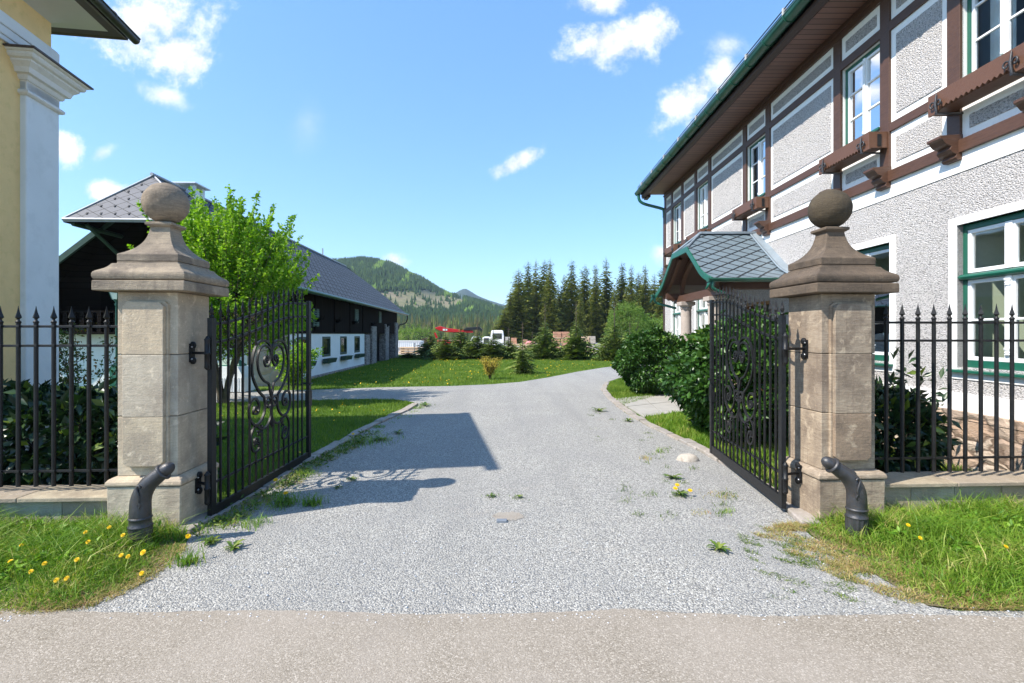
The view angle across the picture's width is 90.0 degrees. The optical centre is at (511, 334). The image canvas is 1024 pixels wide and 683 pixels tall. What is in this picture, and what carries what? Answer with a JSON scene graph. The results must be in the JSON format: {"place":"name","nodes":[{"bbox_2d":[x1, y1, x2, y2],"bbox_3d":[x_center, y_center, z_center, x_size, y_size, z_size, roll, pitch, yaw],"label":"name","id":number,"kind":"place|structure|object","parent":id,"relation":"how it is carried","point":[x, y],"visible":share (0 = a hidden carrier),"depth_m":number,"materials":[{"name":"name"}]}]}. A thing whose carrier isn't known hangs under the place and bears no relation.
{"place":"outdoors","nodes":[
{"label":"outdoors","id":0,"kind":"place"},
{"bbox_2d":[0,533,194,615],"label":"verge ground","id":1,"kind":"structure","parent":0,"point":[173,541],"depth_m":3.73,"materials":[{"name":"green plant"}]},
{"bbox_2d":[0,500,199,610],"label":"grass","id":2,"kind":"structure","parent":1,"relation":"on","point":[63,567],"depth_m":3.96,"materials":[{"name":"green plant"}]},
{"bbox_2d":[127,462,174,548],"bbox_3d":[-3.061,1.505,4.343,0.361,0.830,0.188,0,0,0],"label":"guard post","id":3,"kind":"object","parent":1,"relation":"on","point":[140,515],"visible":0.94,"depth_m":4.29,"materials":[{"name":"grey metal"}]},
{"bbox_2d":[57,397,410,501],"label":"lawn grass","id":4,"kind":"structure","parent":0,"point":[339,434],"depth_m":10.46,"materials":[{"name":"green plant"}]},
{"bbox_2d":[353,270,461,312],"bbox_3d":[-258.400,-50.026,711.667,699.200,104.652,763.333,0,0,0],"label":"hill","id":5,"kind":"structure","parent":0,"point":[401,301],"depth_m":504.42,"materials":[{"name":"green plant"}]},
{"bbox_2d":[331,256,505,324],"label":"hill forest","id":6,"kind":"object","parent":5,"relation":"on","point":[383,278],"visible":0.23,"depth_m":518.59,"materials":[{"name":"green plant"}]},
{"bbox_2d":[352,259,498,324],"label":"broadleaf forest","id":7,"kind":"object","parent":5,"relation":"on","point":[378,263],"visible":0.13,"depth_m":588.48,"materials":[{"name":"green plant"}]},
{"bbox_2d":[51,0,794,307],"label":"sky","id":8,"kind":"structure","parent":0,"point":[457,144],"materials":[{"name":"blue"}]},
{"bbox_2d":[456,289,506,307],"bbox_3d":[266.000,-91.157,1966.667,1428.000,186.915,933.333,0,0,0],"label":"mountain","id":9,"kind":"structure","parent":0,"point":[463,292],"depth_m":1943.42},
{"bbox_2d":[0,608,1023,682],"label":"asphalt road","id":10,"kind":"structure","parent":0,"point":[295,646],"depth_m":2.94,"materials":[{"name":"grey asphalt"}]},
{"bbox_2d":[56,355,1023,610],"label":"lawn ground","id":11,"kind":"structure","parent":0,"point":[313,438],"depth_m":11.29,"materials":[{"name":"green plant"}]},
{"bbox_2d":[0,484,107,527],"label":"wall","id":12,"kind":"structure","parent":11,"relation":"on","point":[56,501],"depth_m":4.80,"materials":[{"name":"stone"}]},
{"bbox_2d":[0,306,122,486],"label":"iron fence","id":13,"kind":"object","parent":12,"relation":"on","point":[53,345],"visible":0.7,"depth_m":4.94,"materials":[{"name":"black metal"}]},
{"bbox_2d":[0,0,140,455],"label":"yellow building","id":14,"kind":"structure","parent":11,"relation":"on","point":[39,83],"depth_m":7.61,"materials":[{"name":"paint"}]},
{"bbox_2d":[59,323,121,433],"bbox_3d":[-7.787,0.800,9.221,1.572,2.047,1.108,0,0,-44],"label":"thin shrub","id":15,"kind":"object","parent":11,"relation":"on","point":[65,369],"visible":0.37,"depth_m":9.24,"materials":[{"name":"green plant"}]},
{"bbox_2d":[109,292,117,386],"bbox_3d":[-12.829,0.015,16.900,0.842,3.570,0.400,0,0,0],"label":"downspout","id":16,"kind":"object","parent":11,"relation":"on","point":[113,296],"depth_m":16.87,"materials":[{"name":"green paint"}]},
{"bbox_2d":[3,366,226,485],"bbox_3d":[-5.412,1.096,6.057,4.007,1.726,1.701,0,0,0],"label":"laurel hedge","id":17,"kind":"object","parent":11,"relation":"on","point":[62,422],"visible":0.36,"depth_m":5.57,"materials":[{"name":"green plant"}]},
{"bbox_2d":[91,183,228,530],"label":"gate pillar","id":18,"kind":"structure","parent":11,"relation":"on","point":[163,281],"depth_m":4.72,"materials":[{"name":"stone"}]},
{"bbox_2d":[188,287,312,515],"bbox_3d":[-2.976,0.577,6.142,0.214,2.440,2.511,0,0,1],"label":"gate leaf","id":19,"kind":"object","parent":18,"relation":"attached to","point":[210,480],"visible":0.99,"depth_m":5.77,"materials":[{"name":"black metal"}]},
{"bbox_2d":[127,184,319,403],"bbox_3d":[-7.559,-1.022,13.382,4.747,5.779,4.577,0,0,0],"label":"maple tree","id":20,"kind":"object","parent":11,"relation":"on","point":[241,236],"visible":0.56,"depth_m":12.72,"materials":[{"name":"green plant"}]},
{"bbox_2d":[59,172,408,385],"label":"barn","id":21,"kind":"structure","parent":11,"relation":"on","point":[354,324],"depth_m":17.98,"materials":[{"name":"wood"}]},
{"bbox_2d":[322,337,330,356],"bbox_3d":[-8.255,0.540,22.678,0.099,0.880,1.100,0,0,-2],"label":"window","id":22,"kind":"structure","parent":21,"relation":"in","point":[326,341],"depth_m":22.83,"materials":[{"name":"black glass"}]},
{"bbox_2d":[340,336,346,354],"bbox_3d":[-8.368,0.540,25.325,0.099,0.880,1.100,0,0,-2],"label":"window","id":23,"kind":"structure","parent":21,"relation":"in","point":[343,339],"depth_m":25.48,"materials":[{"name":"black glass"}]},
{"bbox_2d":[354,336,359,352],"bbox_3d":[-8.480,0.540,27.923,0.099,0.880,1.100,0,0,-2],"label":"window","id":24,"kind":"structure","parent":21,"relation":"in","point":[356,338],"depth_m":27.96,"materials":[{"name":"black glass"}]},
{"bbox_2d":[75,357,611,392],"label":"lawn grass","id":25,"kind":"structure","parent":11,"relation":"on","point":[401,360],"depth_m":23.83,"materials":[{"name":"green plant"}]},
{"bbox_2d":[411,321,438,358],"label":"young spruce","id":26,"kind":"object","parent":11,"relation":"on","point":[423,349],"visible":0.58,"depth_m":38.68,"materials":[{"name":"green plant"}]},
{"bbox_2d":[421,321,466,359],"bbox_3d":[-4.910,0.512,36.868,3.692,2.926,4.480,0,0,-13],"label":"young spruce","id":27,"kind":"object","parent":11,"relation":"on","point":[446,351],"visible":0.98,"depth_m":36.62,"materials":[{"name":"green plant"}]},
{"bbox_2d":[449,315,469,358],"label":"young spruce","id":28,"kind":"object","parent":11,"relation":"on","point":[458,342],"visible":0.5,"depth_m":38.33,"materials":[{"name":"green plant"}]},
{"bbox_2d":[454,320,497,358],"bbox_3d":[-2.405,0.411,37.435,4.285,3.155,3.531,0,0,-26],"label":"young spruce","id":29,"kind":"object","parent":11,"relation":"on","point":[472,346],"visible":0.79,"depth_m":37.09,"materials":[{"name":"green plant"}]},
{"bbox_2d":[478,356,502,378],"bbox_3d":[-0.894,1.328,20.573,1.055,0.994,0.932,0,0,0],"label":"forsythia","id":30,"kind":"object","parent":11,"relation":"on","point":[489,369],"visible":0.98,"depth_m":20.52,"materials":[{"name":"yellow plant"}]},
{"bbox_2d":[470,324,516,359],"bbox_3d":[-1.216,0.553,37.073,3.531,2.833,4.285,0,0,12],"label":"young spruce","id":31,"kind":"object","parent":11,"relation":"on","point":[497,352],"visible":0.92,"depth_m":36.54,"materials":[{"name":"green plant"}]},
{"bbox_2d":[498,328,530,358],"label":"young spruce","id":32,"kind":"object","parent":11,"relation":"on","point":[512,348],"visible":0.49,"depth_m":37.80,"materials":[{"name":"green plant"}]},
{"bbox_2d":[504,322,538,374],"bbox_3d":[0.480,0.679,23.542,1.524,2.459,1.862,0,0,-24],"label":"young spruce","id":33,"kind":"object","parent":11,"relation":"on","point":[524,366],"visible":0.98,"depth_m":23.31,"materials":[{"name":"green plant"}]},
{"bbox_2d":[527,306,565,359],"bbox_3d":[2.304,-0.101,37.104,3.701,4.320,3.050,0,0,-1],"label":"young spruce","id":34,"kind":"object","parent":11,"relation":"on","point":[544,348],"visible":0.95,"depth_m":36.72,"materials":[{"name":"green plant"}]},
{"bbox_2d":[553,304,596,359],"bbox_3d":[4.416,-0.136,36.494,3.531,4.399,4.285,0,0,37],"label":"young spruce","id":35,"kind":"object","parent":11,"relation":"on","point":[580,350],"visible":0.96,"depth_m":36.17,"materials":[{"name":"green plant"}]},
{"bbox_2d":[589,302,625,360],"bbox_3d":[6.997,-0.085,35.360,3.852,4.282,4.675,0,0,-14],"label":"young spruce","id":36,"kind":"object","parent":11,"relation":"on","point":[608,349],"visible":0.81,"depth_m":35.26,"materials":[{"name":"green plant"}]},
{"bbox_2d":[603,299,650,338],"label":"willow","id":37,"kind":"object","parent":11,"relation":"on","point":[645,322],"visible":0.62,"depth_m":40.60,"materials":[{"name":"green plant"}]},
{"bbox_2d":[606,372,662,404],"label":"lawn grass","id":38,"kind":"structure","parent":11,"relation":"on","point":[621,383],"depth_m":15.60,"materials":[{"name":"green plant"}]},
{"bbox_2d":[610,322,679,394],"bbox_3d":[4.217,0.755,15.633,2.402,2.302,2.424,0,0,0],"label":"laurel bush","id":39,"kind":"object","parent":11,"relation":"on","point":[634,360],"visible":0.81,"depth_m":14.97,"materials":[{"name":"green plant"}]},
{"bbox_2d":[654,304,788,442],"bbox_3d":[4.100,0.693,9.028,2.985,2.472,3.421,0,0,0],"label":"laurel bush","id":40,"kind":"object","parent":11,"relation":"on","point":[683,382],"visible":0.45,"depth_m":8.33,"materials":[{"name":"green plant"}]},
{"bbox_2d":[634,0,1023,470],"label":"half timbered house","id":41,"kind":"structure","parent":11,"relation":"on","point":[900,123],"depth_m":8.17,"materials":[{"name":"white paint"}]},
{"bbox_2d":[750,136,764,199],"bbox_3d":[6.107,-4.080,12.699,0.210,1.480,1.022,0,0,0],"label":"window frame","id":42,"kind":"structure","parent":41,"relation":"in","point":[762,138],"depth_m":13.14,"materials":[{"name":"green paint"}]},
{"bbox_2d":[845,43,879,144],"bbox_3d":[6.068,-4.080,8.849,0.210,1.480,1.022,0,0,0],"label":"window frame","id":43,"kind":"structure","parent":41,"relation":"in","point":[877,129],"depth_m":9.30,"materials":[{"name":"green paint"}]},
{"bbox_2d":[858,244,888,360],"bbox_3d":[6.104,-0.513,8.801,0.149,1.907,1.295,0,0,1],"label":"window frame","id":44,"kind":"structure","parent":41,"relation":"in","point":[877,357],"depth_m":8.55,"materials":[{"name":"green paint"}]},
{"bbox_2d":[967,0,971,74],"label":"window frame","id":45,"kind":"structure","parent":41,"relation":"in","point":[969,2],"depth_m":6.79,"materials":[{"name":"green paint"}]},
{"bbox_2d":[958,211,1023,370],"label":"window frame","id":46,"kind":"structure","parent":41,"relation":"in","point":[966,276],"depth_m":6.56,"materials":[{"name":"green paint"}]},
{"bbox_2d":[769,189,899,521],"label":"gate pillar","id":47,"kind":"structure","parent":11,"relation":"on","point":[831,283],"depth_m":4.95,"materials":[{"name":"brown stone"}]},
{"bbox_2d":[708,286,807,508],"bbox_3d":[2.932,0.542,6.375,0.258,2.440,2.562,0,0,4],"label":"gate leaf","id":48,"kind":"object","parent":47,"relation":"attached to","point":[778,497],"visible":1,"depth_m":6.02,"materials":[{"name":"black metal"}]},
{"bbox_2d":[874,347,962,471],"bbox_3d":[4.552,1.051,6.164,1.436,1.821,1.316,0,0,0],"label":"laurel bush","id":49,"kind":"object","parent":11,"relation":"on","point":[910,424],"visible":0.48,"depth_m":5.86,"materials":[{"name":"green plant"}]},
{"bbox_2d":[884,470,1023,511],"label":"wall","id":50,"kind":"structure","parent":11,"relation":"on","point":[899,486],"depth_m":5.13,"materials":[{"name":"stone"}]},
{"bbox_2d":[871,303,1023,472],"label":"iron fence","id":51,"kind":"object","parent":50,"relation":"on","point":[965,340],"visible":0.74,"depth_m":5.28,"materials":[{"name":"black metal"}]},
{"bbox_2d":[63,367,1023,616],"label":"gravel drive","id":52,"kind":"structure","parent":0,"point":[433,477],"depth_m":4.68,"materials":[{"name":"grey gravel"}]},
{"bbox_2d":[162,540,218,570],"bbox_3d":[-2.566,1.729,4.018,0.455,0.148,0.479,0,0,0],"label":"grass tuft","id":53,"kind":"object","parent":52,"relation":"on","point":[189,559],"visible":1,"depth_m":4.02,"materials":[{"name":"green plant"}]},
{"bbox_2d":[199,529,222,545],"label":"flat weed","id":54,"kind":"object","parent":52,"relation":"on","point":[211,538],"visible":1,"depth_m":4.41,"materials":[{"name":"green plant"}]},
{"bbox_2d":[224,539,244,550],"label":"flat weed","id":55,"kind":"object","parent":52,"relation":"on","point":[233,545],"visible":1,"depth_m":4.32,"materials":[{"name":"green plant"}]},
{"bbox_2d":[218,359,254,391],"bbox_3d":[-8.850,1.280,16.140,1.200,1.000,0.720,0,0,0],"label":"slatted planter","id":56,"kind":"object","parent":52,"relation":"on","point":[239,375],"visible":0.38,"depth_m":15.80,"materials":[{"name":"white paint"}]},
{"bbox_2d":[231,510,274,530],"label":"grass tuft","id":57,"kind":"object","parent":52,"relation":"on","point":[252,521],"visible":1,"depth_m":4.83,"materials":[{"name":"green plant"}]},
{"bbox_2d":[185,429,377,535],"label":"kerb herbs","id":58,"kind":"object","parent":52,"relation":"on","point":[345,448],"visible":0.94,"depth_m":6.03,"materials":[{"name":"green plant"}]},
{"bbox_2d":[256,478,311,510],"bbox_3d":[-2.491,1.665,5.423,0.750,0.277,0.576,0,0,-19],"label":"dandelion clump","id":59,"kind":"object","parent":52,"relation":"on","point":[287,500],"visible":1,"depth_m":5.41,"materials":[{"name":"green plant"}]},
{"bbox_2d":[270,341,323,388],"bbox_3d":[-6.804,1.003,16.360,1.423,1.645,1.560,0,0,22],"label":"corner shrub","id":60,"kind":"object","parent":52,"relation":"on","point":[314,353],"visible":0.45,"depth_m":16.16,"materials":[{"name":"green plant"}]},
{"bbox_2d":[176,403,417,534],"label":"kerb","id":61,"kind":"structure","parent":52,"relation":"on","point":[201,517],"depth_m":6.95,"materials":[{"name":"stone"}]},
{"bbox_2d":[192,404,429,537],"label":"kerb weeds","id":62,"kind":"object","parent":52,"relation":"on","point":[255,508],"visible":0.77,"depth_m":5.44,"materials":[{"name":"green plant"}]},
{"bbox_2d":[298,488,330,507],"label":"grass tuft","id":63,"kind":"object","parent":52,"relation":"on","point":[312,502],"visible":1,"depth_m":5.41,"materials":[{"name":"green plant"}]},
{"bbox_2d":[328,433,392,450],"bbox_3d":[-2.540,1.715,8.416,1.139,0.177,1.151,0,0,0],"label":"weed patch","id":64,"kind":"object","parent":52,"relation":"on","point":[359,441],"visible":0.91,"depth_m":8.41,"materials":[{"name":"green plant"}]},
{"bbox_2d":[360,433,405,444],"bbox_3d":[-2.255,1.754,8.690,0.865,0.098,0.877,0,0,0],"label":"weed patch","id":65,"kind":"object","parent":52,"relation":"on","point":[380,438],"visible":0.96,"depth_m":8.73,"materials":[{"name":"green plant"}]},
{"bbox_2d":[493,511,523,519],"bbox_3d":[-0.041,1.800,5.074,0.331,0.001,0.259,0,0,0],"label":"stone","id":66,"kind":"object","parent":52,"relation":"on","point":[511,515],"visible":0.91,"depth_m":5.09,"materials":[{"name":"grey stone"}]},
{"bbox_2d":[1,534,1016,624],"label":"loose pebbles","id":67,"kind":"object","parent":52,"relation":"on","point":[549,595],"visible":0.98,"depth_m":3.42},
{"bbox_2d":[591,408,737,520],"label":"gravel weeds","id":68,"kind":"object","parent":52,"relation":"on","point":[670,482],"visible":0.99,"depth_m":5.75,"materials":[{"name":"green plant"}]},
{"bbox_2d":[671,483,691,498],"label":"dandelion clump","id":69,"kind":"object","parent":52,"relation":"on","point":[683,492],"visible":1,"depth_m":5.71,"materials":[{"name":"green plant"}]},
{"bbox_2d":[676,453,698,461],"bbox_3d":[2.519,1.764,7.337,0.314,0.112,0.231,0,0,0],"label":"rock","id":70,"kind":"object","parent":52,"relation":"on","point":[686,457],"visible":0.97,"depth_m":7.27,"materials":[{"name":"grey stone"}]},
{"bbox_2d":[601,382,820,524],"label":"kerb","id":71,"kind":"structure","parent":52,"relation":"on","point":[795,513],"depth_m":8.29,"materials":[{"name":"stone"}]},
{"bbox_2d":[707,540,731,553],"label":"flat weed","id":72,"kind":"object","parent":52,"relation":"on","point":[718,546],"visible":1,"depth_m":4.28,"materials":[{"name":"green plant"}]},
{"bbox_2d":[737,522,928,605],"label":"moss weeds","id":73,"kind":"object","parent":52,"relation":"on","point":[803,561],"visible":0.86,"depth_m":4.05,"materials":[{"name":"green plant"}]},
{"bbox_2d":[615,394,682,417],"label":"slab path","id":74,"kind":"structure","parent":0,"point":[657,404],"depth_m":12.79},
{"bbox_2d":[643,409,977,488],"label":"lawn grass","id":75,"kind":"structure","parent":0,"point":[673,421],"depth_m":8.48,"materials":[{"name":"green plant"}]},
{"bbox_2d":[802,487,1023,610],"bbox_3d":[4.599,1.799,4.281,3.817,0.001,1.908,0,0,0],"label":"verge ground","id":76,"kind":"structure","parent":0,"point":[846,553],"depth_m":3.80,"materials":[{"name":"green plant"}]},
{"bbox_2d":[821,456,868,539],"bbox_3d":[2.966,1.506,4.560,0.392,0.828,0.183,0,0,0],"label":"guard post","id":77,"kind":"object","parent":76,"relation":"on","point":[856,513],"visible":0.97,"depth_m":4.51,"materials":[{"name":"grey metal"}]},
{"bbox_2d":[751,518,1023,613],"bbox_3d":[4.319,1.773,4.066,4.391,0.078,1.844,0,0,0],"label":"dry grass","id":78,"kind":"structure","parent":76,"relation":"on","point":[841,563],"depth_m":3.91,"materials":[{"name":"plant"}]},
{"bbox_2d":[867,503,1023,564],"bbox_3d":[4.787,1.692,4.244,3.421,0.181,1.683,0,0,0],"label":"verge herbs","id":79,"kind":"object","parent":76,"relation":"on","point":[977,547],"visible":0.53,"depth_m":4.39,"materials":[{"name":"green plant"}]},
{"label":"yard","id":80,"kind":"structure","parent":0,"visible":0},
{"bbox_2d":[399,347,418,353],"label":"lumber stack","id":81,"kind":"object","parent":80,"relation":"on","point":[403,350],"visible":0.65,"depth_m":47.00,"materials":[{"name":"beige wood"}]},
{"bbox_2d":[398,340,423,351],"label":"container","id":82,"kind":"object","parent":80,"relation":"on","point":[405,343],"visible":0.48,"depth_m":52.00,"materials":[{"name":"metal"}]},
{"bbox_2d":[398,324,440,340],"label":"pale bush","id":83,"kind":"object","parent":80,"relation":"on","point":[425,331],"visible":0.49,"depth_m":55.64,"materials":[{"name":"green plant"}]},
{"bbox_2d":[397,311,502,340],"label":"foothill wood","id":84,"kind":"object","parent":80,"relation":"on","point":[485,326],"visible":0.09,"depth_m":146.85,"materials":[{"name":"green plant"}]},
{"bbox_2d":[434,326,482,344],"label":"excavator","id":85,"kind":"object","parent":80,"relation":"on","point":[464,330],"visible":0.5,"depth_m":45.86,"materials":[{"name":"red paint"}]},
{"bbox_2d":[480,330,503,347],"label":"truck","id":86,"kind":"object","parent":80,"relation":"on","point":[498,334],"visible":0.48,"depth_m":50.00,"materials":[{"name":"white paint"}]},
{"bbox_2d":[488,309,520,343],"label":"spruce tree","id":87,"kind":"object","parent":80,"relation":"on","point":[503,321],"visible":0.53,"depth_m":87.55,"materials":[{"name":"green plant"}]},
{"bbox_2d":[500,292,523,342],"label":"spruce tree","id":88,"kind":"object","parent":80,"relation":"on","point":[510,311],"visible":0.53,"depth_m":89.66,"materials":[{"name":"green plant"}]},
{"bbox_2d":[506,268,536,343],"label":"spruce tree","id":89,"kind":"object","parent":80,"relation":"on","point":[519,294],"visible":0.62,"depth_m":91.26,"materials":[{"name":"green plant"}]},
{"bbox_2d":[522,265,534,310],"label":"spruce tree","id":90,"kind":"object","parent":80,"relation":"on","point":[527,281],"visible":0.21,"depth_m":97.69,"materials":[{"name":"green plant"}]},
{"bbox_2d":[526,259,544,340],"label":"spruce tree","id":91,"kind":"object","parent":80,"relation":"on","point":[535,305],"visible":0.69,"depth_m":92.61,"materials":[{"name":"green plant"}]},
{"bbox_2d":[537,262,555,312],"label":"spruce tree","id":92,"kind":"object","parent":80,"relation":"on","point":[543,274],"visible":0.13,"depth_m":98.73,"materials":[{"name":"green plant"}]},
{"bbox_2d":[534,261,564,340],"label":"spruce tree","id":93,"kind":"object","parent":80,"relation":"on","point":[551,319],"visible":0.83,"depth_m":91.54,"materials":[{"name":"green plant"}]},
{"bbox_2d":[554,285,565,338],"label":"spruce tree","id":94,"kind":"object","parent":80,"relation":"on","point":[560,306],"visible":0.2,"depth_m":95.73,"materials":[{"name":"green plant"}]},
{"bbox_2d":[559,275,567,316],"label":"spruce tree","id":95,"kind":"object","parent":80,"relation":"on","point":[562,287],"visible":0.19,"depth_m":99.81,"materials":[{"name":"green plant"}]},
{"bbox_2d":[557,261,589,335],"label":"spruce tree","id":96,"kind":"object","parent":80,"relation":"on","point":[570,307],"visible":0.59,"depth_m":93.48,"materials":[{"name":"green plant"}]},
{"bbox_2d":[572,293,588,336],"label":"spruce tree","id":97,"kind":"object","parent":80,"relation":"on","point":[580,317],"visible":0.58,"depth_m":89.80,"materials":[{"name":"green plant"}]},
{"bbox_2d":[577,266,592,331],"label":"spruce tree","id":98,"kind":"object","parent":80,"relation":"on","point":[585,295],"visible":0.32,"depth_m":98.53,"materials":[{"name":"green plant"}]},
{"bbox_2d":[584,265,608,342],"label":"spruce tree","id":99,"kind":"object","parent":80,"relation":"on","point":[596,321],"visible":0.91,"depth_m":92.47,"materials":[{"name":"green plant"}]},
{"bbox_2d":[599,260,616,336],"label":"spruce tree","id":100,"kind":"object","parent":80,"relation":"on","point":[606,292],"visible":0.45,"depth_m":94.71,"materials":[{"name":"green plant"}]},
{"bbox_2d":[603,287,624,342],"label":"spruce tree","id":101,"kind":"object","parent":80,"relation":"on","point":[614,298],"visible":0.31,"depth_m":89.87,"materials":[{"name":"green plant"}]},
{"bbox_2d":[614,263,628,332],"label":"spruce tree","id":102,"kind":"object","parent":80,"relation":"on","point":[621,282],"visible":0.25,"depth_m":97.69,"materials":[{"name":"green plant"}]},
{"bbox_2d":[620,264,640,336],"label":"spruce tree","id":103,"kind":"object","parent":80,"relation":"on","point":[631,299],"visible":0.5,"depth_m":91.72,"materials":[{"name":"green plant"}]},
{"bbox_2d":[634,273,646,320],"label":"spruce tree","id":104,"kind":"object","parent":80,"relation":"on","point":[637,287],"visible":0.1,"depth_m":99.80,"materials":[{"name":"green plant"}]},
{"bbox_2d":[636,263,654,329],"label":"spruce tree","id":105,"kind":"object","parent":80,"relation":"on","point":[645,299],"visible":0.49,"depth_m":93.69,"materials":[{"name":"green plant"}]},
{"bbox_2d":[628,312,662,333],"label":"willow","id":106,"kind":"object","parent":80,"relation":"on","point":[655,320],"visible":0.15,"depth_m":45.60,"materials":[{"name":"green plant"}]},
{"bbox_2d":[650,274,659,318],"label":"spruce tree","id":107,"kind":"object","parent":80,"relation":"on","point":[654,285],"visible":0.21,"depth_m":97.89,"materials":[{"name":"green plant"}]},
{"bbox_2d":[649,270,662,325],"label":"spruce tree","id":108,"kind":"object","parent":80,"relation":"on","point":[659,310],"visible":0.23,"depth_m":92.79,"materials":[{"name":"green plant"}]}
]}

